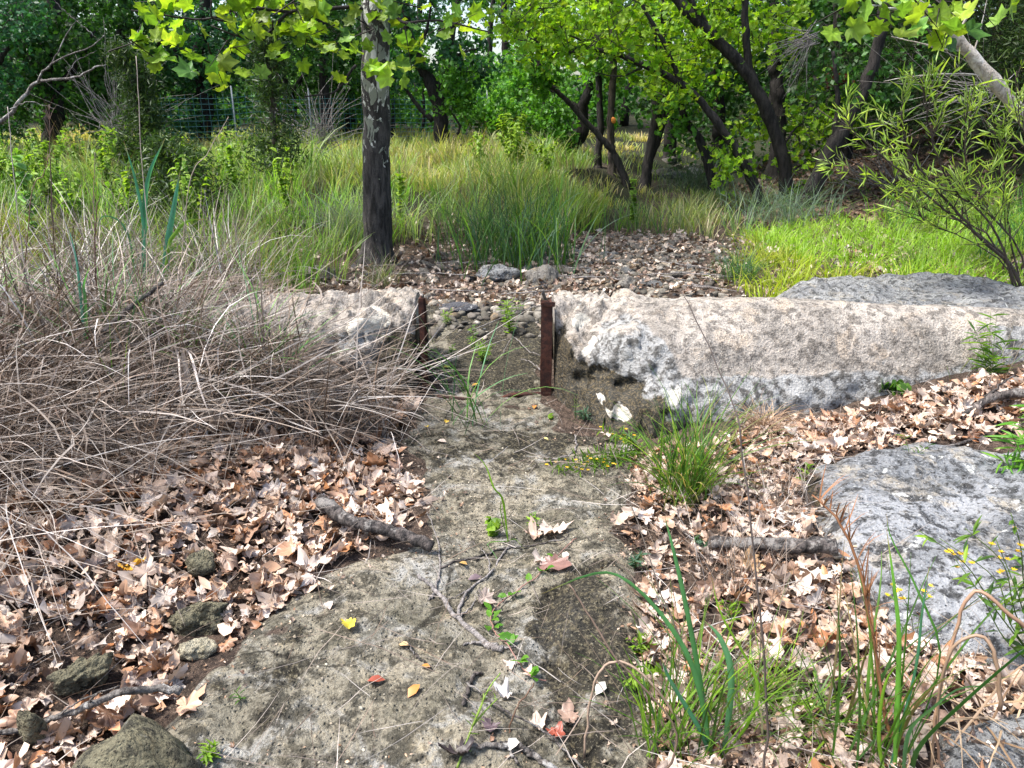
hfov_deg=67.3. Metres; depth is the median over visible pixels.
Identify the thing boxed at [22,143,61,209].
leafy forb
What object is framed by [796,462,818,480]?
weed
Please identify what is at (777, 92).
oak tree
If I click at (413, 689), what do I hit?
fallen leaf
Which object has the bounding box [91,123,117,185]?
leafy forb
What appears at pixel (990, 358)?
leafy herb
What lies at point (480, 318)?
pebble
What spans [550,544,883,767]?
grass clump
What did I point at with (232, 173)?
leafy forb
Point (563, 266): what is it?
cobble
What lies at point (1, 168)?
leafy forb
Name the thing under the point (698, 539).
weed
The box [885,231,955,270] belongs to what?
grass clump
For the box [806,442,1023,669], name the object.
limestone slab
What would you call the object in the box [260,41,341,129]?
understory shrub
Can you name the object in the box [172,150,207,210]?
leafy forb
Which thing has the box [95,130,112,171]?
leafy forb
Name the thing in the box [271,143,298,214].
leafy forb
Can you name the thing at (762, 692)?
grass clump
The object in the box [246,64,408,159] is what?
dead brush
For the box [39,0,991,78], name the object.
sky
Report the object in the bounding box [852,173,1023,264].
bright grass
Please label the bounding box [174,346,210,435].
straw blade
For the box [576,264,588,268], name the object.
cobble
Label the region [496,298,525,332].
weed
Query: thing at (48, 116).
tall stem
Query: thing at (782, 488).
grass clump
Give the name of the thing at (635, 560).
weed
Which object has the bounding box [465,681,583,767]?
twig
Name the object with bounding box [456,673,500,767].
seedling stem
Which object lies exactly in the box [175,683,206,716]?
fallen leaf
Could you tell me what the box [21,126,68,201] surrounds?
leafy forb
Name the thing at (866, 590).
dry stalk
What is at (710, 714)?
dry stalk
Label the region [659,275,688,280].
twig
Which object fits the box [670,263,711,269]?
twig
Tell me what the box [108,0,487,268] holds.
sycamore tree
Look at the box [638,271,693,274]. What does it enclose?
twig
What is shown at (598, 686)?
fallen leaf
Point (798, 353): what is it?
weir wall
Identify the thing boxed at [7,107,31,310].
tall stem
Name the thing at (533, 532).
fallen leaf
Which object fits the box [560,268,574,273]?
cobble
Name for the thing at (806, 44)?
dead brush
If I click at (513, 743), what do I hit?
fallen leaf
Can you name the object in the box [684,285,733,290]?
twig
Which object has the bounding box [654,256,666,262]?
cobble
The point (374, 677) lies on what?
fallen leaf
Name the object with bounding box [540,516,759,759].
broad grass
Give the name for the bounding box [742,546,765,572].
fallen leaf
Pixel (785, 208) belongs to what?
grass clump
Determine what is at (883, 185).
bright grass
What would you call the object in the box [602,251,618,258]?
cobble
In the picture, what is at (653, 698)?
dry stalk
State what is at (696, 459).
grass clump
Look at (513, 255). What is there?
grass clump
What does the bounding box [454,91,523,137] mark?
bushy tree
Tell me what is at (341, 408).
dry grass clump
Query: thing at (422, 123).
understory shrub
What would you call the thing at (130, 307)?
stick
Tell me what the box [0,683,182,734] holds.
stick
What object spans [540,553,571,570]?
fallen leaf
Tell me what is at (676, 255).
cobble
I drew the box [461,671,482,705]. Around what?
twig
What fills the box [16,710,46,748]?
mossy stone
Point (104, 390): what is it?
lodged dry grass
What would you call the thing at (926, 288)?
limestone slab
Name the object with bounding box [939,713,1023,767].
limestone slab
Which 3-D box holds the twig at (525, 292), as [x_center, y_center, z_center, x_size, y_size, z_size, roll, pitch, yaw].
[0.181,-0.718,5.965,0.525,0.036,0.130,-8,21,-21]
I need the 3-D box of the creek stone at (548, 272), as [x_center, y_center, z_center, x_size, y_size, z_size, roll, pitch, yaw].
[0.245,-0.859,6.387,0.288,0.273,0.238,0,20,0]
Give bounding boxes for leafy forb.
[0,139,30,195]
[0,144,21,191]
[0,151,7,178]
[0,156,12,188]
[9,140,39,243]
[12,150,41,189]
[14,136,51,177]
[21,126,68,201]
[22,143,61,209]
[52,169,86,229]
[63,125,97,169]
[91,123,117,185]
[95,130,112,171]
[100,168,149,233]
[102,125,135,173]
[168,161,213,238]
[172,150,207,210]
[200,142,236,182]
[214,143,253,193]
[218,119,245,176]
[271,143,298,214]
[395,173,406,227]
[466,129,494,169]
[496,109,540,169]
[529,138,557,177]
[629,176,638,230]
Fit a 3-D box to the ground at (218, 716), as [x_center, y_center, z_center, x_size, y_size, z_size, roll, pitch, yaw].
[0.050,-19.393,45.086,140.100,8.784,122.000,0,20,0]
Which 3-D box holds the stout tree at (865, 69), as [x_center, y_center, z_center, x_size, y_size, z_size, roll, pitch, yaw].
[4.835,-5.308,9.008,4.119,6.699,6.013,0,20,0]
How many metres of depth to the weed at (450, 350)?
4.75 m
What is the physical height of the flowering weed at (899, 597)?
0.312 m
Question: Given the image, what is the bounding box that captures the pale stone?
[176,636,217,660]
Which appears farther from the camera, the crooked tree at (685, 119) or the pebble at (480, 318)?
the crooked tree at (685, 119)
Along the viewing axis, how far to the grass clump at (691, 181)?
12.01 m
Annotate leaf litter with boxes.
[0,360,438,767]
[189,204,1022,330]
[610,412,1023,767]
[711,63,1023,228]
[744,364,1023,487]
[843,244,1023,282]
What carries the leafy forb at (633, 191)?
on the ground at (218, 716)
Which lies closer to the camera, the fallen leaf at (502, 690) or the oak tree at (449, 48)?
the fallen leaf at (502, 690)
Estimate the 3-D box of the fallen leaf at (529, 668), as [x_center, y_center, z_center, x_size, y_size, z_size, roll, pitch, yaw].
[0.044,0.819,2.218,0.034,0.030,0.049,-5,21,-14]
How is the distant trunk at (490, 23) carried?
on the ground at (218, 716)
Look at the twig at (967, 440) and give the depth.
3.53 m
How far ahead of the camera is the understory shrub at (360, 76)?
22.19 m
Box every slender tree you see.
[576,0,679,177]
[577,0,644,167]
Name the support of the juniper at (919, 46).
on the ground at (218, 716)
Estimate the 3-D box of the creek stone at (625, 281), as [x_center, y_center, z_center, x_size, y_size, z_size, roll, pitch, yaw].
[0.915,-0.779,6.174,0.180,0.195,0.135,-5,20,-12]
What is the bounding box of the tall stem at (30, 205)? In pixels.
[20,148,51,323]
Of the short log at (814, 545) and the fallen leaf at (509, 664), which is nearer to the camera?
the fallen leaf at (509, 664)
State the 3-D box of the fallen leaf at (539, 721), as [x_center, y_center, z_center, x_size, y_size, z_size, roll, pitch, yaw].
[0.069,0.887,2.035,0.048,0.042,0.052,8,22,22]
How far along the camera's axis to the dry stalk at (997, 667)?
1.72 m
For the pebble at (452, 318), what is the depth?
5.32 m
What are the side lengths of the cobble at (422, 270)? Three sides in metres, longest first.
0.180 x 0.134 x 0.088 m
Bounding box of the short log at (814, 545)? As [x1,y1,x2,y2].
[708,535,838,555]
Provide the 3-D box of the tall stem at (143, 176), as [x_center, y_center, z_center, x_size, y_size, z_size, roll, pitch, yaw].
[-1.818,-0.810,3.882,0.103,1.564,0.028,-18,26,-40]
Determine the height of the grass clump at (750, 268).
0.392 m
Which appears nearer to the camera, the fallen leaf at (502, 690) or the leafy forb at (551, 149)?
the fallen leaf at (502, 690)
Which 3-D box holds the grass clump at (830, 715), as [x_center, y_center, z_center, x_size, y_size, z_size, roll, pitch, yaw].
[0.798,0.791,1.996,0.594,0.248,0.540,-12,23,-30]
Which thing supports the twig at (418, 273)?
on the ground at (218, 716)
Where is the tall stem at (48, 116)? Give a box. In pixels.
[44,101,59,299]
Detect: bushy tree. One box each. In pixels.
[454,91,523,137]
[471,1,583,135]
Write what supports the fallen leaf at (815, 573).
on the leaf litter at (649, 591)
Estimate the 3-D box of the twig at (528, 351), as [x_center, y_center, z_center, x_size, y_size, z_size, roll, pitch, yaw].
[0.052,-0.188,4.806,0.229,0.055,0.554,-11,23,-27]
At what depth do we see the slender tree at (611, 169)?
11.75 m
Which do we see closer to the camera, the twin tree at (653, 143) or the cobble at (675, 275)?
the cobble at (675, 275)
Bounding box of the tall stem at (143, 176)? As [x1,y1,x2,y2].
[136,57,158,313]
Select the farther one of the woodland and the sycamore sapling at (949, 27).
the woodland
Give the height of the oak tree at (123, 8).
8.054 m
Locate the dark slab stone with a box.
[438,302,478,312]
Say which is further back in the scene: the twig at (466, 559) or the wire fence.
the wire fence
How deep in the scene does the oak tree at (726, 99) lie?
14.85 m
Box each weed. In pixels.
[196,739,220,765]
[230,684,245,703]
[441,308,452,323]
[448,343,455,359]
[467,325,479,346]
[468,337,494,362]
[484,516,500,536]
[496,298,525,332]
[526,512,540,525]
[542,422,649,476]
[573,406,590,419]
[623,665,648,690]
[625,630,657,654]
[628,548,650,567]
[640,659,672,683]
[658,432,673,445]
[694,534,707,554]
[716,599,743,623]
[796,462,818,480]
[879,379,911,394]
[886,554,934,632]
[897,434,933,453]
[916,513,1023,657]
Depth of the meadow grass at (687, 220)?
8.91 m
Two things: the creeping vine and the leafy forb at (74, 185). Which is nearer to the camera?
the creeping vine
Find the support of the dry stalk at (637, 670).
on the ground at (218, 716)
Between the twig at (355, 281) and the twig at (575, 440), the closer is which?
the twig at (575, 440)
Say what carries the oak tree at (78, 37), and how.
on the ground at (218, 716)
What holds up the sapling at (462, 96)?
on the ground at (218, 716)
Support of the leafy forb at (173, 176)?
on the ground at (218, 716)
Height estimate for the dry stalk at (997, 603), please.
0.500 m
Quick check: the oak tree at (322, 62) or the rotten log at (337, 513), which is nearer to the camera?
the rotten log at (337, 513)
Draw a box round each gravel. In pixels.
[206,380,636,767]
[336,220,868,339]
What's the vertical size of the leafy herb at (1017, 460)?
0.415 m
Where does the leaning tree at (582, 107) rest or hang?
on the ground at (218, 716)
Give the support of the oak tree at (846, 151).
on the ground at (218, 716)
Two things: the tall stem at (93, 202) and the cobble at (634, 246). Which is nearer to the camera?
the tall stem at (93, 202)
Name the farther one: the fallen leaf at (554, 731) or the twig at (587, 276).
the twig at (587, 276)
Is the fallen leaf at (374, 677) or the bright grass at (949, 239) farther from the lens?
the bright grass at (949, 239)
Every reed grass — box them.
[66,220,89,357]
[96,139,205,291]
[99,315,127,414]
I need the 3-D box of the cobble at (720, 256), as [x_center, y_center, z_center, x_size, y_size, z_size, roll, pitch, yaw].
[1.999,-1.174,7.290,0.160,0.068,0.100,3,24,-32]
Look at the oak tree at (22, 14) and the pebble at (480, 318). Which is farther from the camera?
the oak tree at (22, 14)
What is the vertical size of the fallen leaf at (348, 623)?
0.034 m
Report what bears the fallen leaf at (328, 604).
on the ground at (218, 716)
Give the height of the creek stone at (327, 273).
0.171 m
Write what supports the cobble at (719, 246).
on the ground at (218, 716)
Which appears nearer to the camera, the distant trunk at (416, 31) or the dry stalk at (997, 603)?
the dry stalk at (997, 603)
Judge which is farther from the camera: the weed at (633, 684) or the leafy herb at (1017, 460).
the leafy herb at (1017, 460)
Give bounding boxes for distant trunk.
[61,16,87,132]
[182,10,196,123]
[414,0,426,123]
[486,0,495,67]
[620,8,634,125]
[788,30,798,116]
[805,1,832,114]
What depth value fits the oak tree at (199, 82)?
16.93 m
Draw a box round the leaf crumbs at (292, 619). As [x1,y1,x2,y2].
[97,398,655,767]
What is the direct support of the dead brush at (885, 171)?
on the ground at (218, 716)
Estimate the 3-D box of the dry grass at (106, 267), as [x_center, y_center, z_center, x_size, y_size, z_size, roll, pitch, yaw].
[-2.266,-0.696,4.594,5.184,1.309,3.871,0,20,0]
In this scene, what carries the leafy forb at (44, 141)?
on the ground at (218, 716)
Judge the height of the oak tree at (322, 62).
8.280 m
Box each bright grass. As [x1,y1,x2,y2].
[702,191,1023,297]
[822,138,1021,221]
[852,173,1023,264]
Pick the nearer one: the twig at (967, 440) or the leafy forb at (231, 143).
the twig at (967, 440)
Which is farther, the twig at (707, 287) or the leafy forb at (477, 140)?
the leafy forb at (477, 140)
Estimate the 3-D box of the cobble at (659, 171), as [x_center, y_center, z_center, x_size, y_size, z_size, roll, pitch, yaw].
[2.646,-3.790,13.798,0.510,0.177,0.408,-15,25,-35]
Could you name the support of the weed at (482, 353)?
on the ground at (218, 716)
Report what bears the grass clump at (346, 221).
on the ground at (218, 716)
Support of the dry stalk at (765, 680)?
on the ground at (218, 716)
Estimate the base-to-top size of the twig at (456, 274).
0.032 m
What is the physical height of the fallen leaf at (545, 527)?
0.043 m
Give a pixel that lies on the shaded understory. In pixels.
(744, 145)
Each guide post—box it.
[418,295,428,393]
[540,298,554,395]
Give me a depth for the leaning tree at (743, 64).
10.16 m
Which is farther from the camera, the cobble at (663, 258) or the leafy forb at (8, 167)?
the leafy forb at (8, 167)
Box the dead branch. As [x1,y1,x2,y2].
[0,0,106,124]
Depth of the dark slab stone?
5.50 m
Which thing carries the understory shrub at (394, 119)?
on the ground at (218, 716)
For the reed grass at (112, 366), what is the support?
on the ground at (218, 716)
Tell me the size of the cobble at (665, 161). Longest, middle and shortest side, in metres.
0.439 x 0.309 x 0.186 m
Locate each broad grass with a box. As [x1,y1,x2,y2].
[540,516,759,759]
[877,514,1023,767]
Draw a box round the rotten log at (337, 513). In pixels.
[315,494,434,551]
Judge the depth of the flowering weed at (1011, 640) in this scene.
2.09 m
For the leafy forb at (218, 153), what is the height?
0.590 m
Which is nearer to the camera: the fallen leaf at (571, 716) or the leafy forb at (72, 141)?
the fallen leaf at (571, 716)
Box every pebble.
[448,315,456,321]
[475,316,483,320]
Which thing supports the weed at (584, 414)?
on the ground at (218, 716)
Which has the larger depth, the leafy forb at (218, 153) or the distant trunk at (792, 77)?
the distant trunk at (792, 77)
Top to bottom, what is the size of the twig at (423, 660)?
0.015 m
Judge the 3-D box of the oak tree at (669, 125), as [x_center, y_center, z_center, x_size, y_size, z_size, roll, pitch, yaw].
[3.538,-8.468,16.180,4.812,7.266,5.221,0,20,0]
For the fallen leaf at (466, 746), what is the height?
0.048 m
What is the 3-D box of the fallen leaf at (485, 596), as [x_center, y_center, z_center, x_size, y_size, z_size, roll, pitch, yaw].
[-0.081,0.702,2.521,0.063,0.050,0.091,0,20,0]
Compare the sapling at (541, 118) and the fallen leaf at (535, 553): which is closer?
the fallen leaf at (535, 553)
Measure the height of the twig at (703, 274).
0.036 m
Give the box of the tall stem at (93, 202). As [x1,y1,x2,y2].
[93,163,96,269]
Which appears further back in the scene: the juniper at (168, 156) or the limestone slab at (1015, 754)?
the juniper at (168, 156)
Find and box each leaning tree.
[502,30,632,189]
[535,0,638,159]
[671,0,862,201]
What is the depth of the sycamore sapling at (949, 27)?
4.43 m
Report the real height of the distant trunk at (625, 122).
7.009 m
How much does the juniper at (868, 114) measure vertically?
5.106 m
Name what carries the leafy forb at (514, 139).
on the ground at (218, 716)
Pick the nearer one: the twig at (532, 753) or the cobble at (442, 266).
the twig at (532, 753)
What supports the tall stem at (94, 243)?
on the ground at (218, 716)
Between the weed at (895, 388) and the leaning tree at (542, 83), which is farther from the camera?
the leaning tree at (542, 83)
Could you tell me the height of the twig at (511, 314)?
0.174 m
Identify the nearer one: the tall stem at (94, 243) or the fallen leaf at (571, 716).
the fallen leaf at (571, 716)
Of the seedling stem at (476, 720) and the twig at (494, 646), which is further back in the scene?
the twig at (494, 646)
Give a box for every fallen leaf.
[117,545,145,570]
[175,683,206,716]
[324,601,332,608]
[340,617,355,628]
[368,675,384,681]
[408,684,419,696]
[438,735,473,756]
[468,573,481,579]
[478,587,496,604]
[481,717,500,731]
[493,676,512,698]
[503,659,514,669]
[508,738,518,749]
[523,659,531,674]
[524,515,541,539]
[529,711,547,729]
[532,548,545,561]
[538,519,572,534]
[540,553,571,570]
[546,721,564,737]
[558,698,578,722]
[595,682,605,694]
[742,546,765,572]
[766,506,809,522]
[799,564,837,582]
[813,629,846,647]
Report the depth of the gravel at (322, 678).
2.64 m
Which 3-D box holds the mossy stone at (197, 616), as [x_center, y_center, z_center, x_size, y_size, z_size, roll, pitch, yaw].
[-0.980,0.731,2.395,0.173,0.140,0.115,0,20,0]
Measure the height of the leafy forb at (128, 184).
0.723 m
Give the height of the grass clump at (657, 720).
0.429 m
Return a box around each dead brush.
[31,18,219,146]
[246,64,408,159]
[756,17,820,97]
[797,121,947,190]
[844,31,1015,149]
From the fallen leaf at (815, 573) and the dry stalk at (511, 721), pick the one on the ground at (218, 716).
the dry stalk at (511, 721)
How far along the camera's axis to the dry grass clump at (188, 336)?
3.71 m
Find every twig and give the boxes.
[335,278,376,286]
[392,272,441,273]
[406,643,432,669]
[417,512,515,651]
[429,289,486,292]
[437,272,474,276]
[440,535,568,568]
[455,740,557,767]
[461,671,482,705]
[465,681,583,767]
[467,292,540,332]
[500,337,540,369]
[501,289,556,294]
[514,284,547,291]
[543,434,577,462]
[563,276,614,277]
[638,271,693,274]
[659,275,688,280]
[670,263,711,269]
[678,282,715,286]
[682,272,731,276]
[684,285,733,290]
[868,416,1023,448]
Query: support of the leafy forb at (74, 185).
on the ground at (218, 716)
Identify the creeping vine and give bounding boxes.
[483,538,576,681]
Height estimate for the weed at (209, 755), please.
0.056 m
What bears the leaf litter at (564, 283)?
on the ground at (218, 716)
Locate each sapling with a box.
[425,46,489,146]
[510,87,580,154]
[809,0,1022,126]
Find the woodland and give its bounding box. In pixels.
[0,0,1022,136]
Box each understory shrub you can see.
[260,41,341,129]
[294,38,363,136]
[331,31,413,126]
[341,24,441,140]
[390,13,455,133]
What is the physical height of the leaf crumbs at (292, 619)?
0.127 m
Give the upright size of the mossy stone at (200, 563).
0.087 m
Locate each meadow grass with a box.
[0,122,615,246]
[0,123,742,164]
[0,178,372,293]
[566,181,792,242]
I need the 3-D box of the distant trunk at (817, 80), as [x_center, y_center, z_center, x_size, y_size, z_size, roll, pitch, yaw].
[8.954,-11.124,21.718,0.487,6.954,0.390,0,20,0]
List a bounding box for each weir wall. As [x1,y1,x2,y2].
[1,286,428,397]
[552,288,1023,438]
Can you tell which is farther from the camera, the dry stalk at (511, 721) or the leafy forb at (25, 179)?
the leafy forb at (25, 179)
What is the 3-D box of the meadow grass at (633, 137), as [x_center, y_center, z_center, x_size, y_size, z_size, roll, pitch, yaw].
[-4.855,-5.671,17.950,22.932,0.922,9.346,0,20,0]
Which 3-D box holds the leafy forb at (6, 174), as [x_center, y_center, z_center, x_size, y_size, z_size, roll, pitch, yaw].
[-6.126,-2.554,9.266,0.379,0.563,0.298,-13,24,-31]
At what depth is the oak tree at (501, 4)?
23.85 m
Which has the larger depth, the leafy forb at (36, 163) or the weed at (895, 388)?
the leafy forb at (36, 163)
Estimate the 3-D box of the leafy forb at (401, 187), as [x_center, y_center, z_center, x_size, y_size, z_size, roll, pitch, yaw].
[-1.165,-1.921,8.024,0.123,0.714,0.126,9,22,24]
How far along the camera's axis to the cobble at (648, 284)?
6.26 m
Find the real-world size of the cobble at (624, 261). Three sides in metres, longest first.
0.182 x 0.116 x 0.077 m
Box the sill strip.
[437,392,540,399]
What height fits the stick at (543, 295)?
0.123 m
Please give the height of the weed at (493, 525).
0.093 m
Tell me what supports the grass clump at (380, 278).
on the ground at (218, 716)
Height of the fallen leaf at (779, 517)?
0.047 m
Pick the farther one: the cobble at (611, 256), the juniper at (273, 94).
the juniper at (273, 94)
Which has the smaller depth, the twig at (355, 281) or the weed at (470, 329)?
the weed at (470, 329)
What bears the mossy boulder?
on the ground at (218, 716)
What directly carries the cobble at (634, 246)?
on the ground at (218, 716)
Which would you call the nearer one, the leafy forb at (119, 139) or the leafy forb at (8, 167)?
the leafy forb at (8, 167)
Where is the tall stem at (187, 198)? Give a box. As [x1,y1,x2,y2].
[180,118,227,280]
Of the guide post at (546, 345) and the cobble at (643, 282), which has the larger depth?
the cobble at (643, 282)
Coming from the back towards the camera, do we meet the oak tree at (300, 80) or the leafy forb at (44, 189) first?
the oak tree at (300, 80)
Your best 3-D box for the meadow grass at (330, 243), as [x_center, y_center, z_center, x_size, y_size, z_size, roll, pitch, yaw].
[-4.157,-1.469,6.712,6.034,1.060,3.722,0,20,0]
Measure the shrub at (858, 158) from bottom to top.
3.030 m
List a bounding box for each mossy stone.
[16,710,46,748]
[46,652,113,695]
[168,601,228,635]
[185,548,215,577]
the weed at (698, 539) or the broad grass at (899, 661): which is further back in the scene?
the weed at (698, 539)
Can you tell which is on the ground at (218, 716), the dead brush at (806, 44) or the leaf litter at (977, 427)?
the leaf litter at (977, 427)
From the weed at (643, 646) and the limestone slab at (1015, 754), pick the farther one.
the weed at (643, 646)
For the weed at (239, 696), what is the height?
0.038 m
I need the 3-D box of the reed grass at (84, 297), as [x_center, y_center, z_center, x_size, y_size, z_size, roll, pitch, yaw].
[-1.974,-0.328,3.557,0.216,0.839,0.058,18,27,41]
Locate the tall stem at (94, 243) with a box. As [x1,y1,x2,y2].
[94,195,100,310]
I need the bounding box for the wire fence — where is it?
[149,86,487,145]
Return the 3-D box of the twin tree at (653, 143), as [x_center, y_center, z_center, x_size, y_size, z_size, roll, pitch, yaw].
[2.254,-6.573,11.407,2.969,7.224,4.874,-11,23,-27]
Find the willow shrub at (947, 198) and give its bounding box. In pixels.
[812,48,1023,286]
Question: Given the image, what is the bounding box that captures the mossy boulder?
[71,713,204,767]
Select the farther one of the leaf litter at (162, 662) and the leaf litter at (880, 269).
the leaf litter at (880, 269)
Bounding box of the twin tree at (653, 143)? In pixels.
[619,0,744,191]
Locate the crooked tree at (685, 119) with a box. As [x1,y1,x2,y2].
[642,69,726,193]
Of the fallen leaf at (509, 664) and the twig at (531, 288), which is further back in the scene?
the twig at (531, 288)
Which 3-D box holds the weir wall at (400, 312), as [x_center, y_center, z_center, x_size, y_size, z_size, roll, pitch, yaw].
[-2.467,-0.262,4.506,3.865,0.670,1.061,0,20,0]
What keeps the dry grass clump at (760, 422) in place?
on the ground at (218, 716)
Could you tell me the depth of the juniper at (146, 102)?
9.77 m
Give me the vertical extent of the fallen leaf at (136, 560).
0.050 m
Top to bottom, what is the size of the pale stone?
0.066 m
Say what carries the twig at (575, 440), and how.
on the ground at (218, 716)
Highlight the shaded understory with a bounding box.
[628,0,1023,179]
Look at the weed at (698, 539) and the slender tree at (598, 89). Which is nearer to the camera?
the weed at (698, 539)
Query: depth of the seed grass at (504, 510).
2.85 m
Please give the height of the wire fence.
1.456 m
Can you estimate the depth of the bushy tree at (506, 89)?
19.63 m
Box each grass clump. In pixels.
[0,338,151,500]
[7,257,315,428]
[180,285,448,457]
[278,176,441,248]
[354,247,414,289]
[402,170,627,284]
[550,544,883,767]
[569,363,817,511]
[573,580,801,767]
[636,458,837,627]
[653,148,767,194]
[670,601,851,751]
[686,625,938,767]
[692,419,887,543]
[693,168,871,232]
[705,238,781,285]
[716,390,818,446]
[747,540,1023,767]
[796,595,1023,767]
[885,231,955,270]
[941,320,1023,378]
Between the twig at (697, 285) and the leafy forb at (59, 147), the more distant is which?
the leafy forb at (59, 147)
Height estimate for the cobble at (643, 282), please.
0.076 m
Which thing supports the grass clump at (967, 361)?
on the ground at (218, 716)
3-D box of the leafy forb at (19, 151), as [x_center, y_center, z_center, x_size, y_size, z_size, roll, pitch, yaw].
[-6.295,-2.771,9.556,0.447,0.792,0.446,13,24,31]
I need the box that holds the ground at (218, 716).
[0,40,1023,767]
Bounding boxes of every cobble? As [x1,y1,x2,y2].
[417,267,429,276]
[419,260,433,267]
[425,276,438,283]
[433,251,448,258]
[434,263,448,271]
[449,261,463,270]
[552,265,568,270]
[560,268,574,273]
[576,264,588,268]
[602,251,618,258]
[613,273,624,279]
[617,259,629,264]
[621,267,633,273]
[632,244,644,249]
[639,278,651,285]
[646,280,662,286]
[652,168,671,174]
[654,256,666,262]
[661,156,675,163]
[666,252,680,257]
[671,271,688,277]
[685,254,695,258]
[714,244,726,248]
[715,255,727,261]
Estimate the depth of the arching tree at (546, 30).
9.60 m
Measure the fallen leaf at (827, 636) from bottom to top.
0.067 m
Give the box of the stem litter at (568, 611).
[0,357,1023,767]
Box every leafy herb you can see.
[962,311,1023,374]
[982,404,1023,472]
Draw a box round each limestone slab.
[777,272,1023,308]
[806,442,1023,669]
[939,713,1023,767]
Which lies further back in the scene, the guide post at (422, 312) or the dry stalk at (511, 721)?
the guide post at (422, 312)
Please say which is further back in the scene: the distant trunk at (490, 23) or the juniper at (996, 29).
the distant trunk at (490, 23)
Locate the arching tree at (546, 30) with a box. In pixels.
[480,0,771,206]
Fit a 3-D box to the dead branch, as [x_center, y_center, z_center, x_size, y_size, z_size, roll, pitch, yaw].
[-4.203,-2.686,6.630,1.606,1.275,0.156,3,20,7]
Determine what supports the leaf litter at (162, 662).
on the ground at (218, 716)
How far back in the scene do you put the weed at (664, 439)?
3.64 m
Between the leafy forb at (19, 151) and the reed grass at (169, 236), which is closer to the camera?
the reed grass at (169, 236)
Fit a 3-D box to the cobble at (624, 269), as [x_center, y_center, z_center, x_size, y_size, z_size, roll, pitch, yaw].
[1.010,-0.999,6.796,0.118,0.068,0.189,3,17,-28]
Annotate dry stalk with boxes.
[508,682,533,732]
[569,585,677,767]
[583,660,685,758]
[611,449,729,767]
[680,289,769,767]
[811,463,907,763]
[930,634,1003,767]
[933,589,1023,767]
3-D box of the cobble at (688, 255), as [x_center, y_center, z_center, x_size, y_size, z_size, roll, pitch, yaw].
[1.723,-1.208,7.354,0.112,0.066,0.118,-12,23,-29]
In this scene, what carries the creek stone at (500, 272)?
on the ground at (218, 716)
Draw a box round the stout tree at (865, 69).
[791,0,951,207]
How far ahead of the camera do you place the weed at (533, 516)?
2.95 m
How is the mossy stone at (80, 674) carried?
on the ground at (218, 716)
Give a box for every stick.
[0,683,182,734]
[49,281,163,369]
[541,289,547,300]
[960,375,1023,420]
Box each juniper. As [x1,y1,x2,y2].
[74,123,255,235]
[83,29,189,180]
[232,0,315,195]
[759,0,1023,153]
[783,2,966,143]
[811,0,1023,157]
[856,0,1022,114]
[867,0,1023,156]
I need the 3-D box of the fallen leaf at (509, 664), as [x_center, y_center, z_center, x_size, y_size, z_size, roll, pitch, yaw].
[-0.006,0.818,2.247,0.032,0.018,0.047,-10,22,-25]
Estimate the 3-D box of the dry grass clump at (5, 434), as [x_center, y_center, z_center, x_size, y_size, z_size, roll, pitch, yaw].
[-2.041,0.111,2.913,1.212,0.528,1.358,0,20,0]
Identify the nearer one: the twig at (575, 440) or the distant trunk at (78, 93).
the twig at (575, 440)
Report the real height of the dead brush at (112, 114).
1.710 m
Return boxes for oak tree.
[0,0,54,146]
[0,0,145,155]
[34,0,204,142]
[109,0,292,146]
[213,0,361,139]
[269,0,431,136]
[273,0,361,144]
[389,0,508,147]
[431,0,544,78]
[618,0,747,162]
[679,0,786,169]
[722,0,845,180]
[775,0,899,164]
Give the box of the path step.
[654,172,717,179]
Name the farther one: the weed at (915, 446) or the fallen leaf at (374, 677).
the weed at (915, 446)
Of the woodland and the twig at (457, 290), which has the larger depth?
the woodland
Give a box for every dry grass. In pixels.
[0,157,571,467]
[0,240,530,668]
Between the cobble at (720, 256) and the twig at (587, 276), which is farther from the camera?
the cobble at (720, 256)
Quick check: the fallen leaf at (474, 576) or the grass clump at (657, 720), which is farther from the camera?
the fallen leaf at (474, 576)
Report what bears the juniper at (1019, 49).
on the ground at (218, 716)
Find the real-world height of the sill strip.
0.040 m
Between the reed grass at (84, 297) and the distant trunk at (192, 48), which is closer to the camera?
the reed grass at (84, 297)
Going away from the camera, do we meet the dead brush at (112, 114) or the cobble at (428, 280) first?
the cobble at (428, 280)
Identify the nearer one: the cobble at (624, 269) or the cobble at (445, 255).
the cobble at (624, 269)
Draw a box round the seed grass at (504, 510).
[475,454,523,558]
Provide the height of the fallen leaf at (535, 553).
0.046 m
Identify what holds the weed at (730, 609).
on the ground at (218, 716)
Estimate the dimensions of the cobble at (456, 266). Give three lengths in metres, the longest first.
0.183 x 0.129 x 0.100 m
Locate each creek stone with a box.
[301,265,335,283]
[475,264,522,281]
[524,264,558,284]
[615,275,638,289]

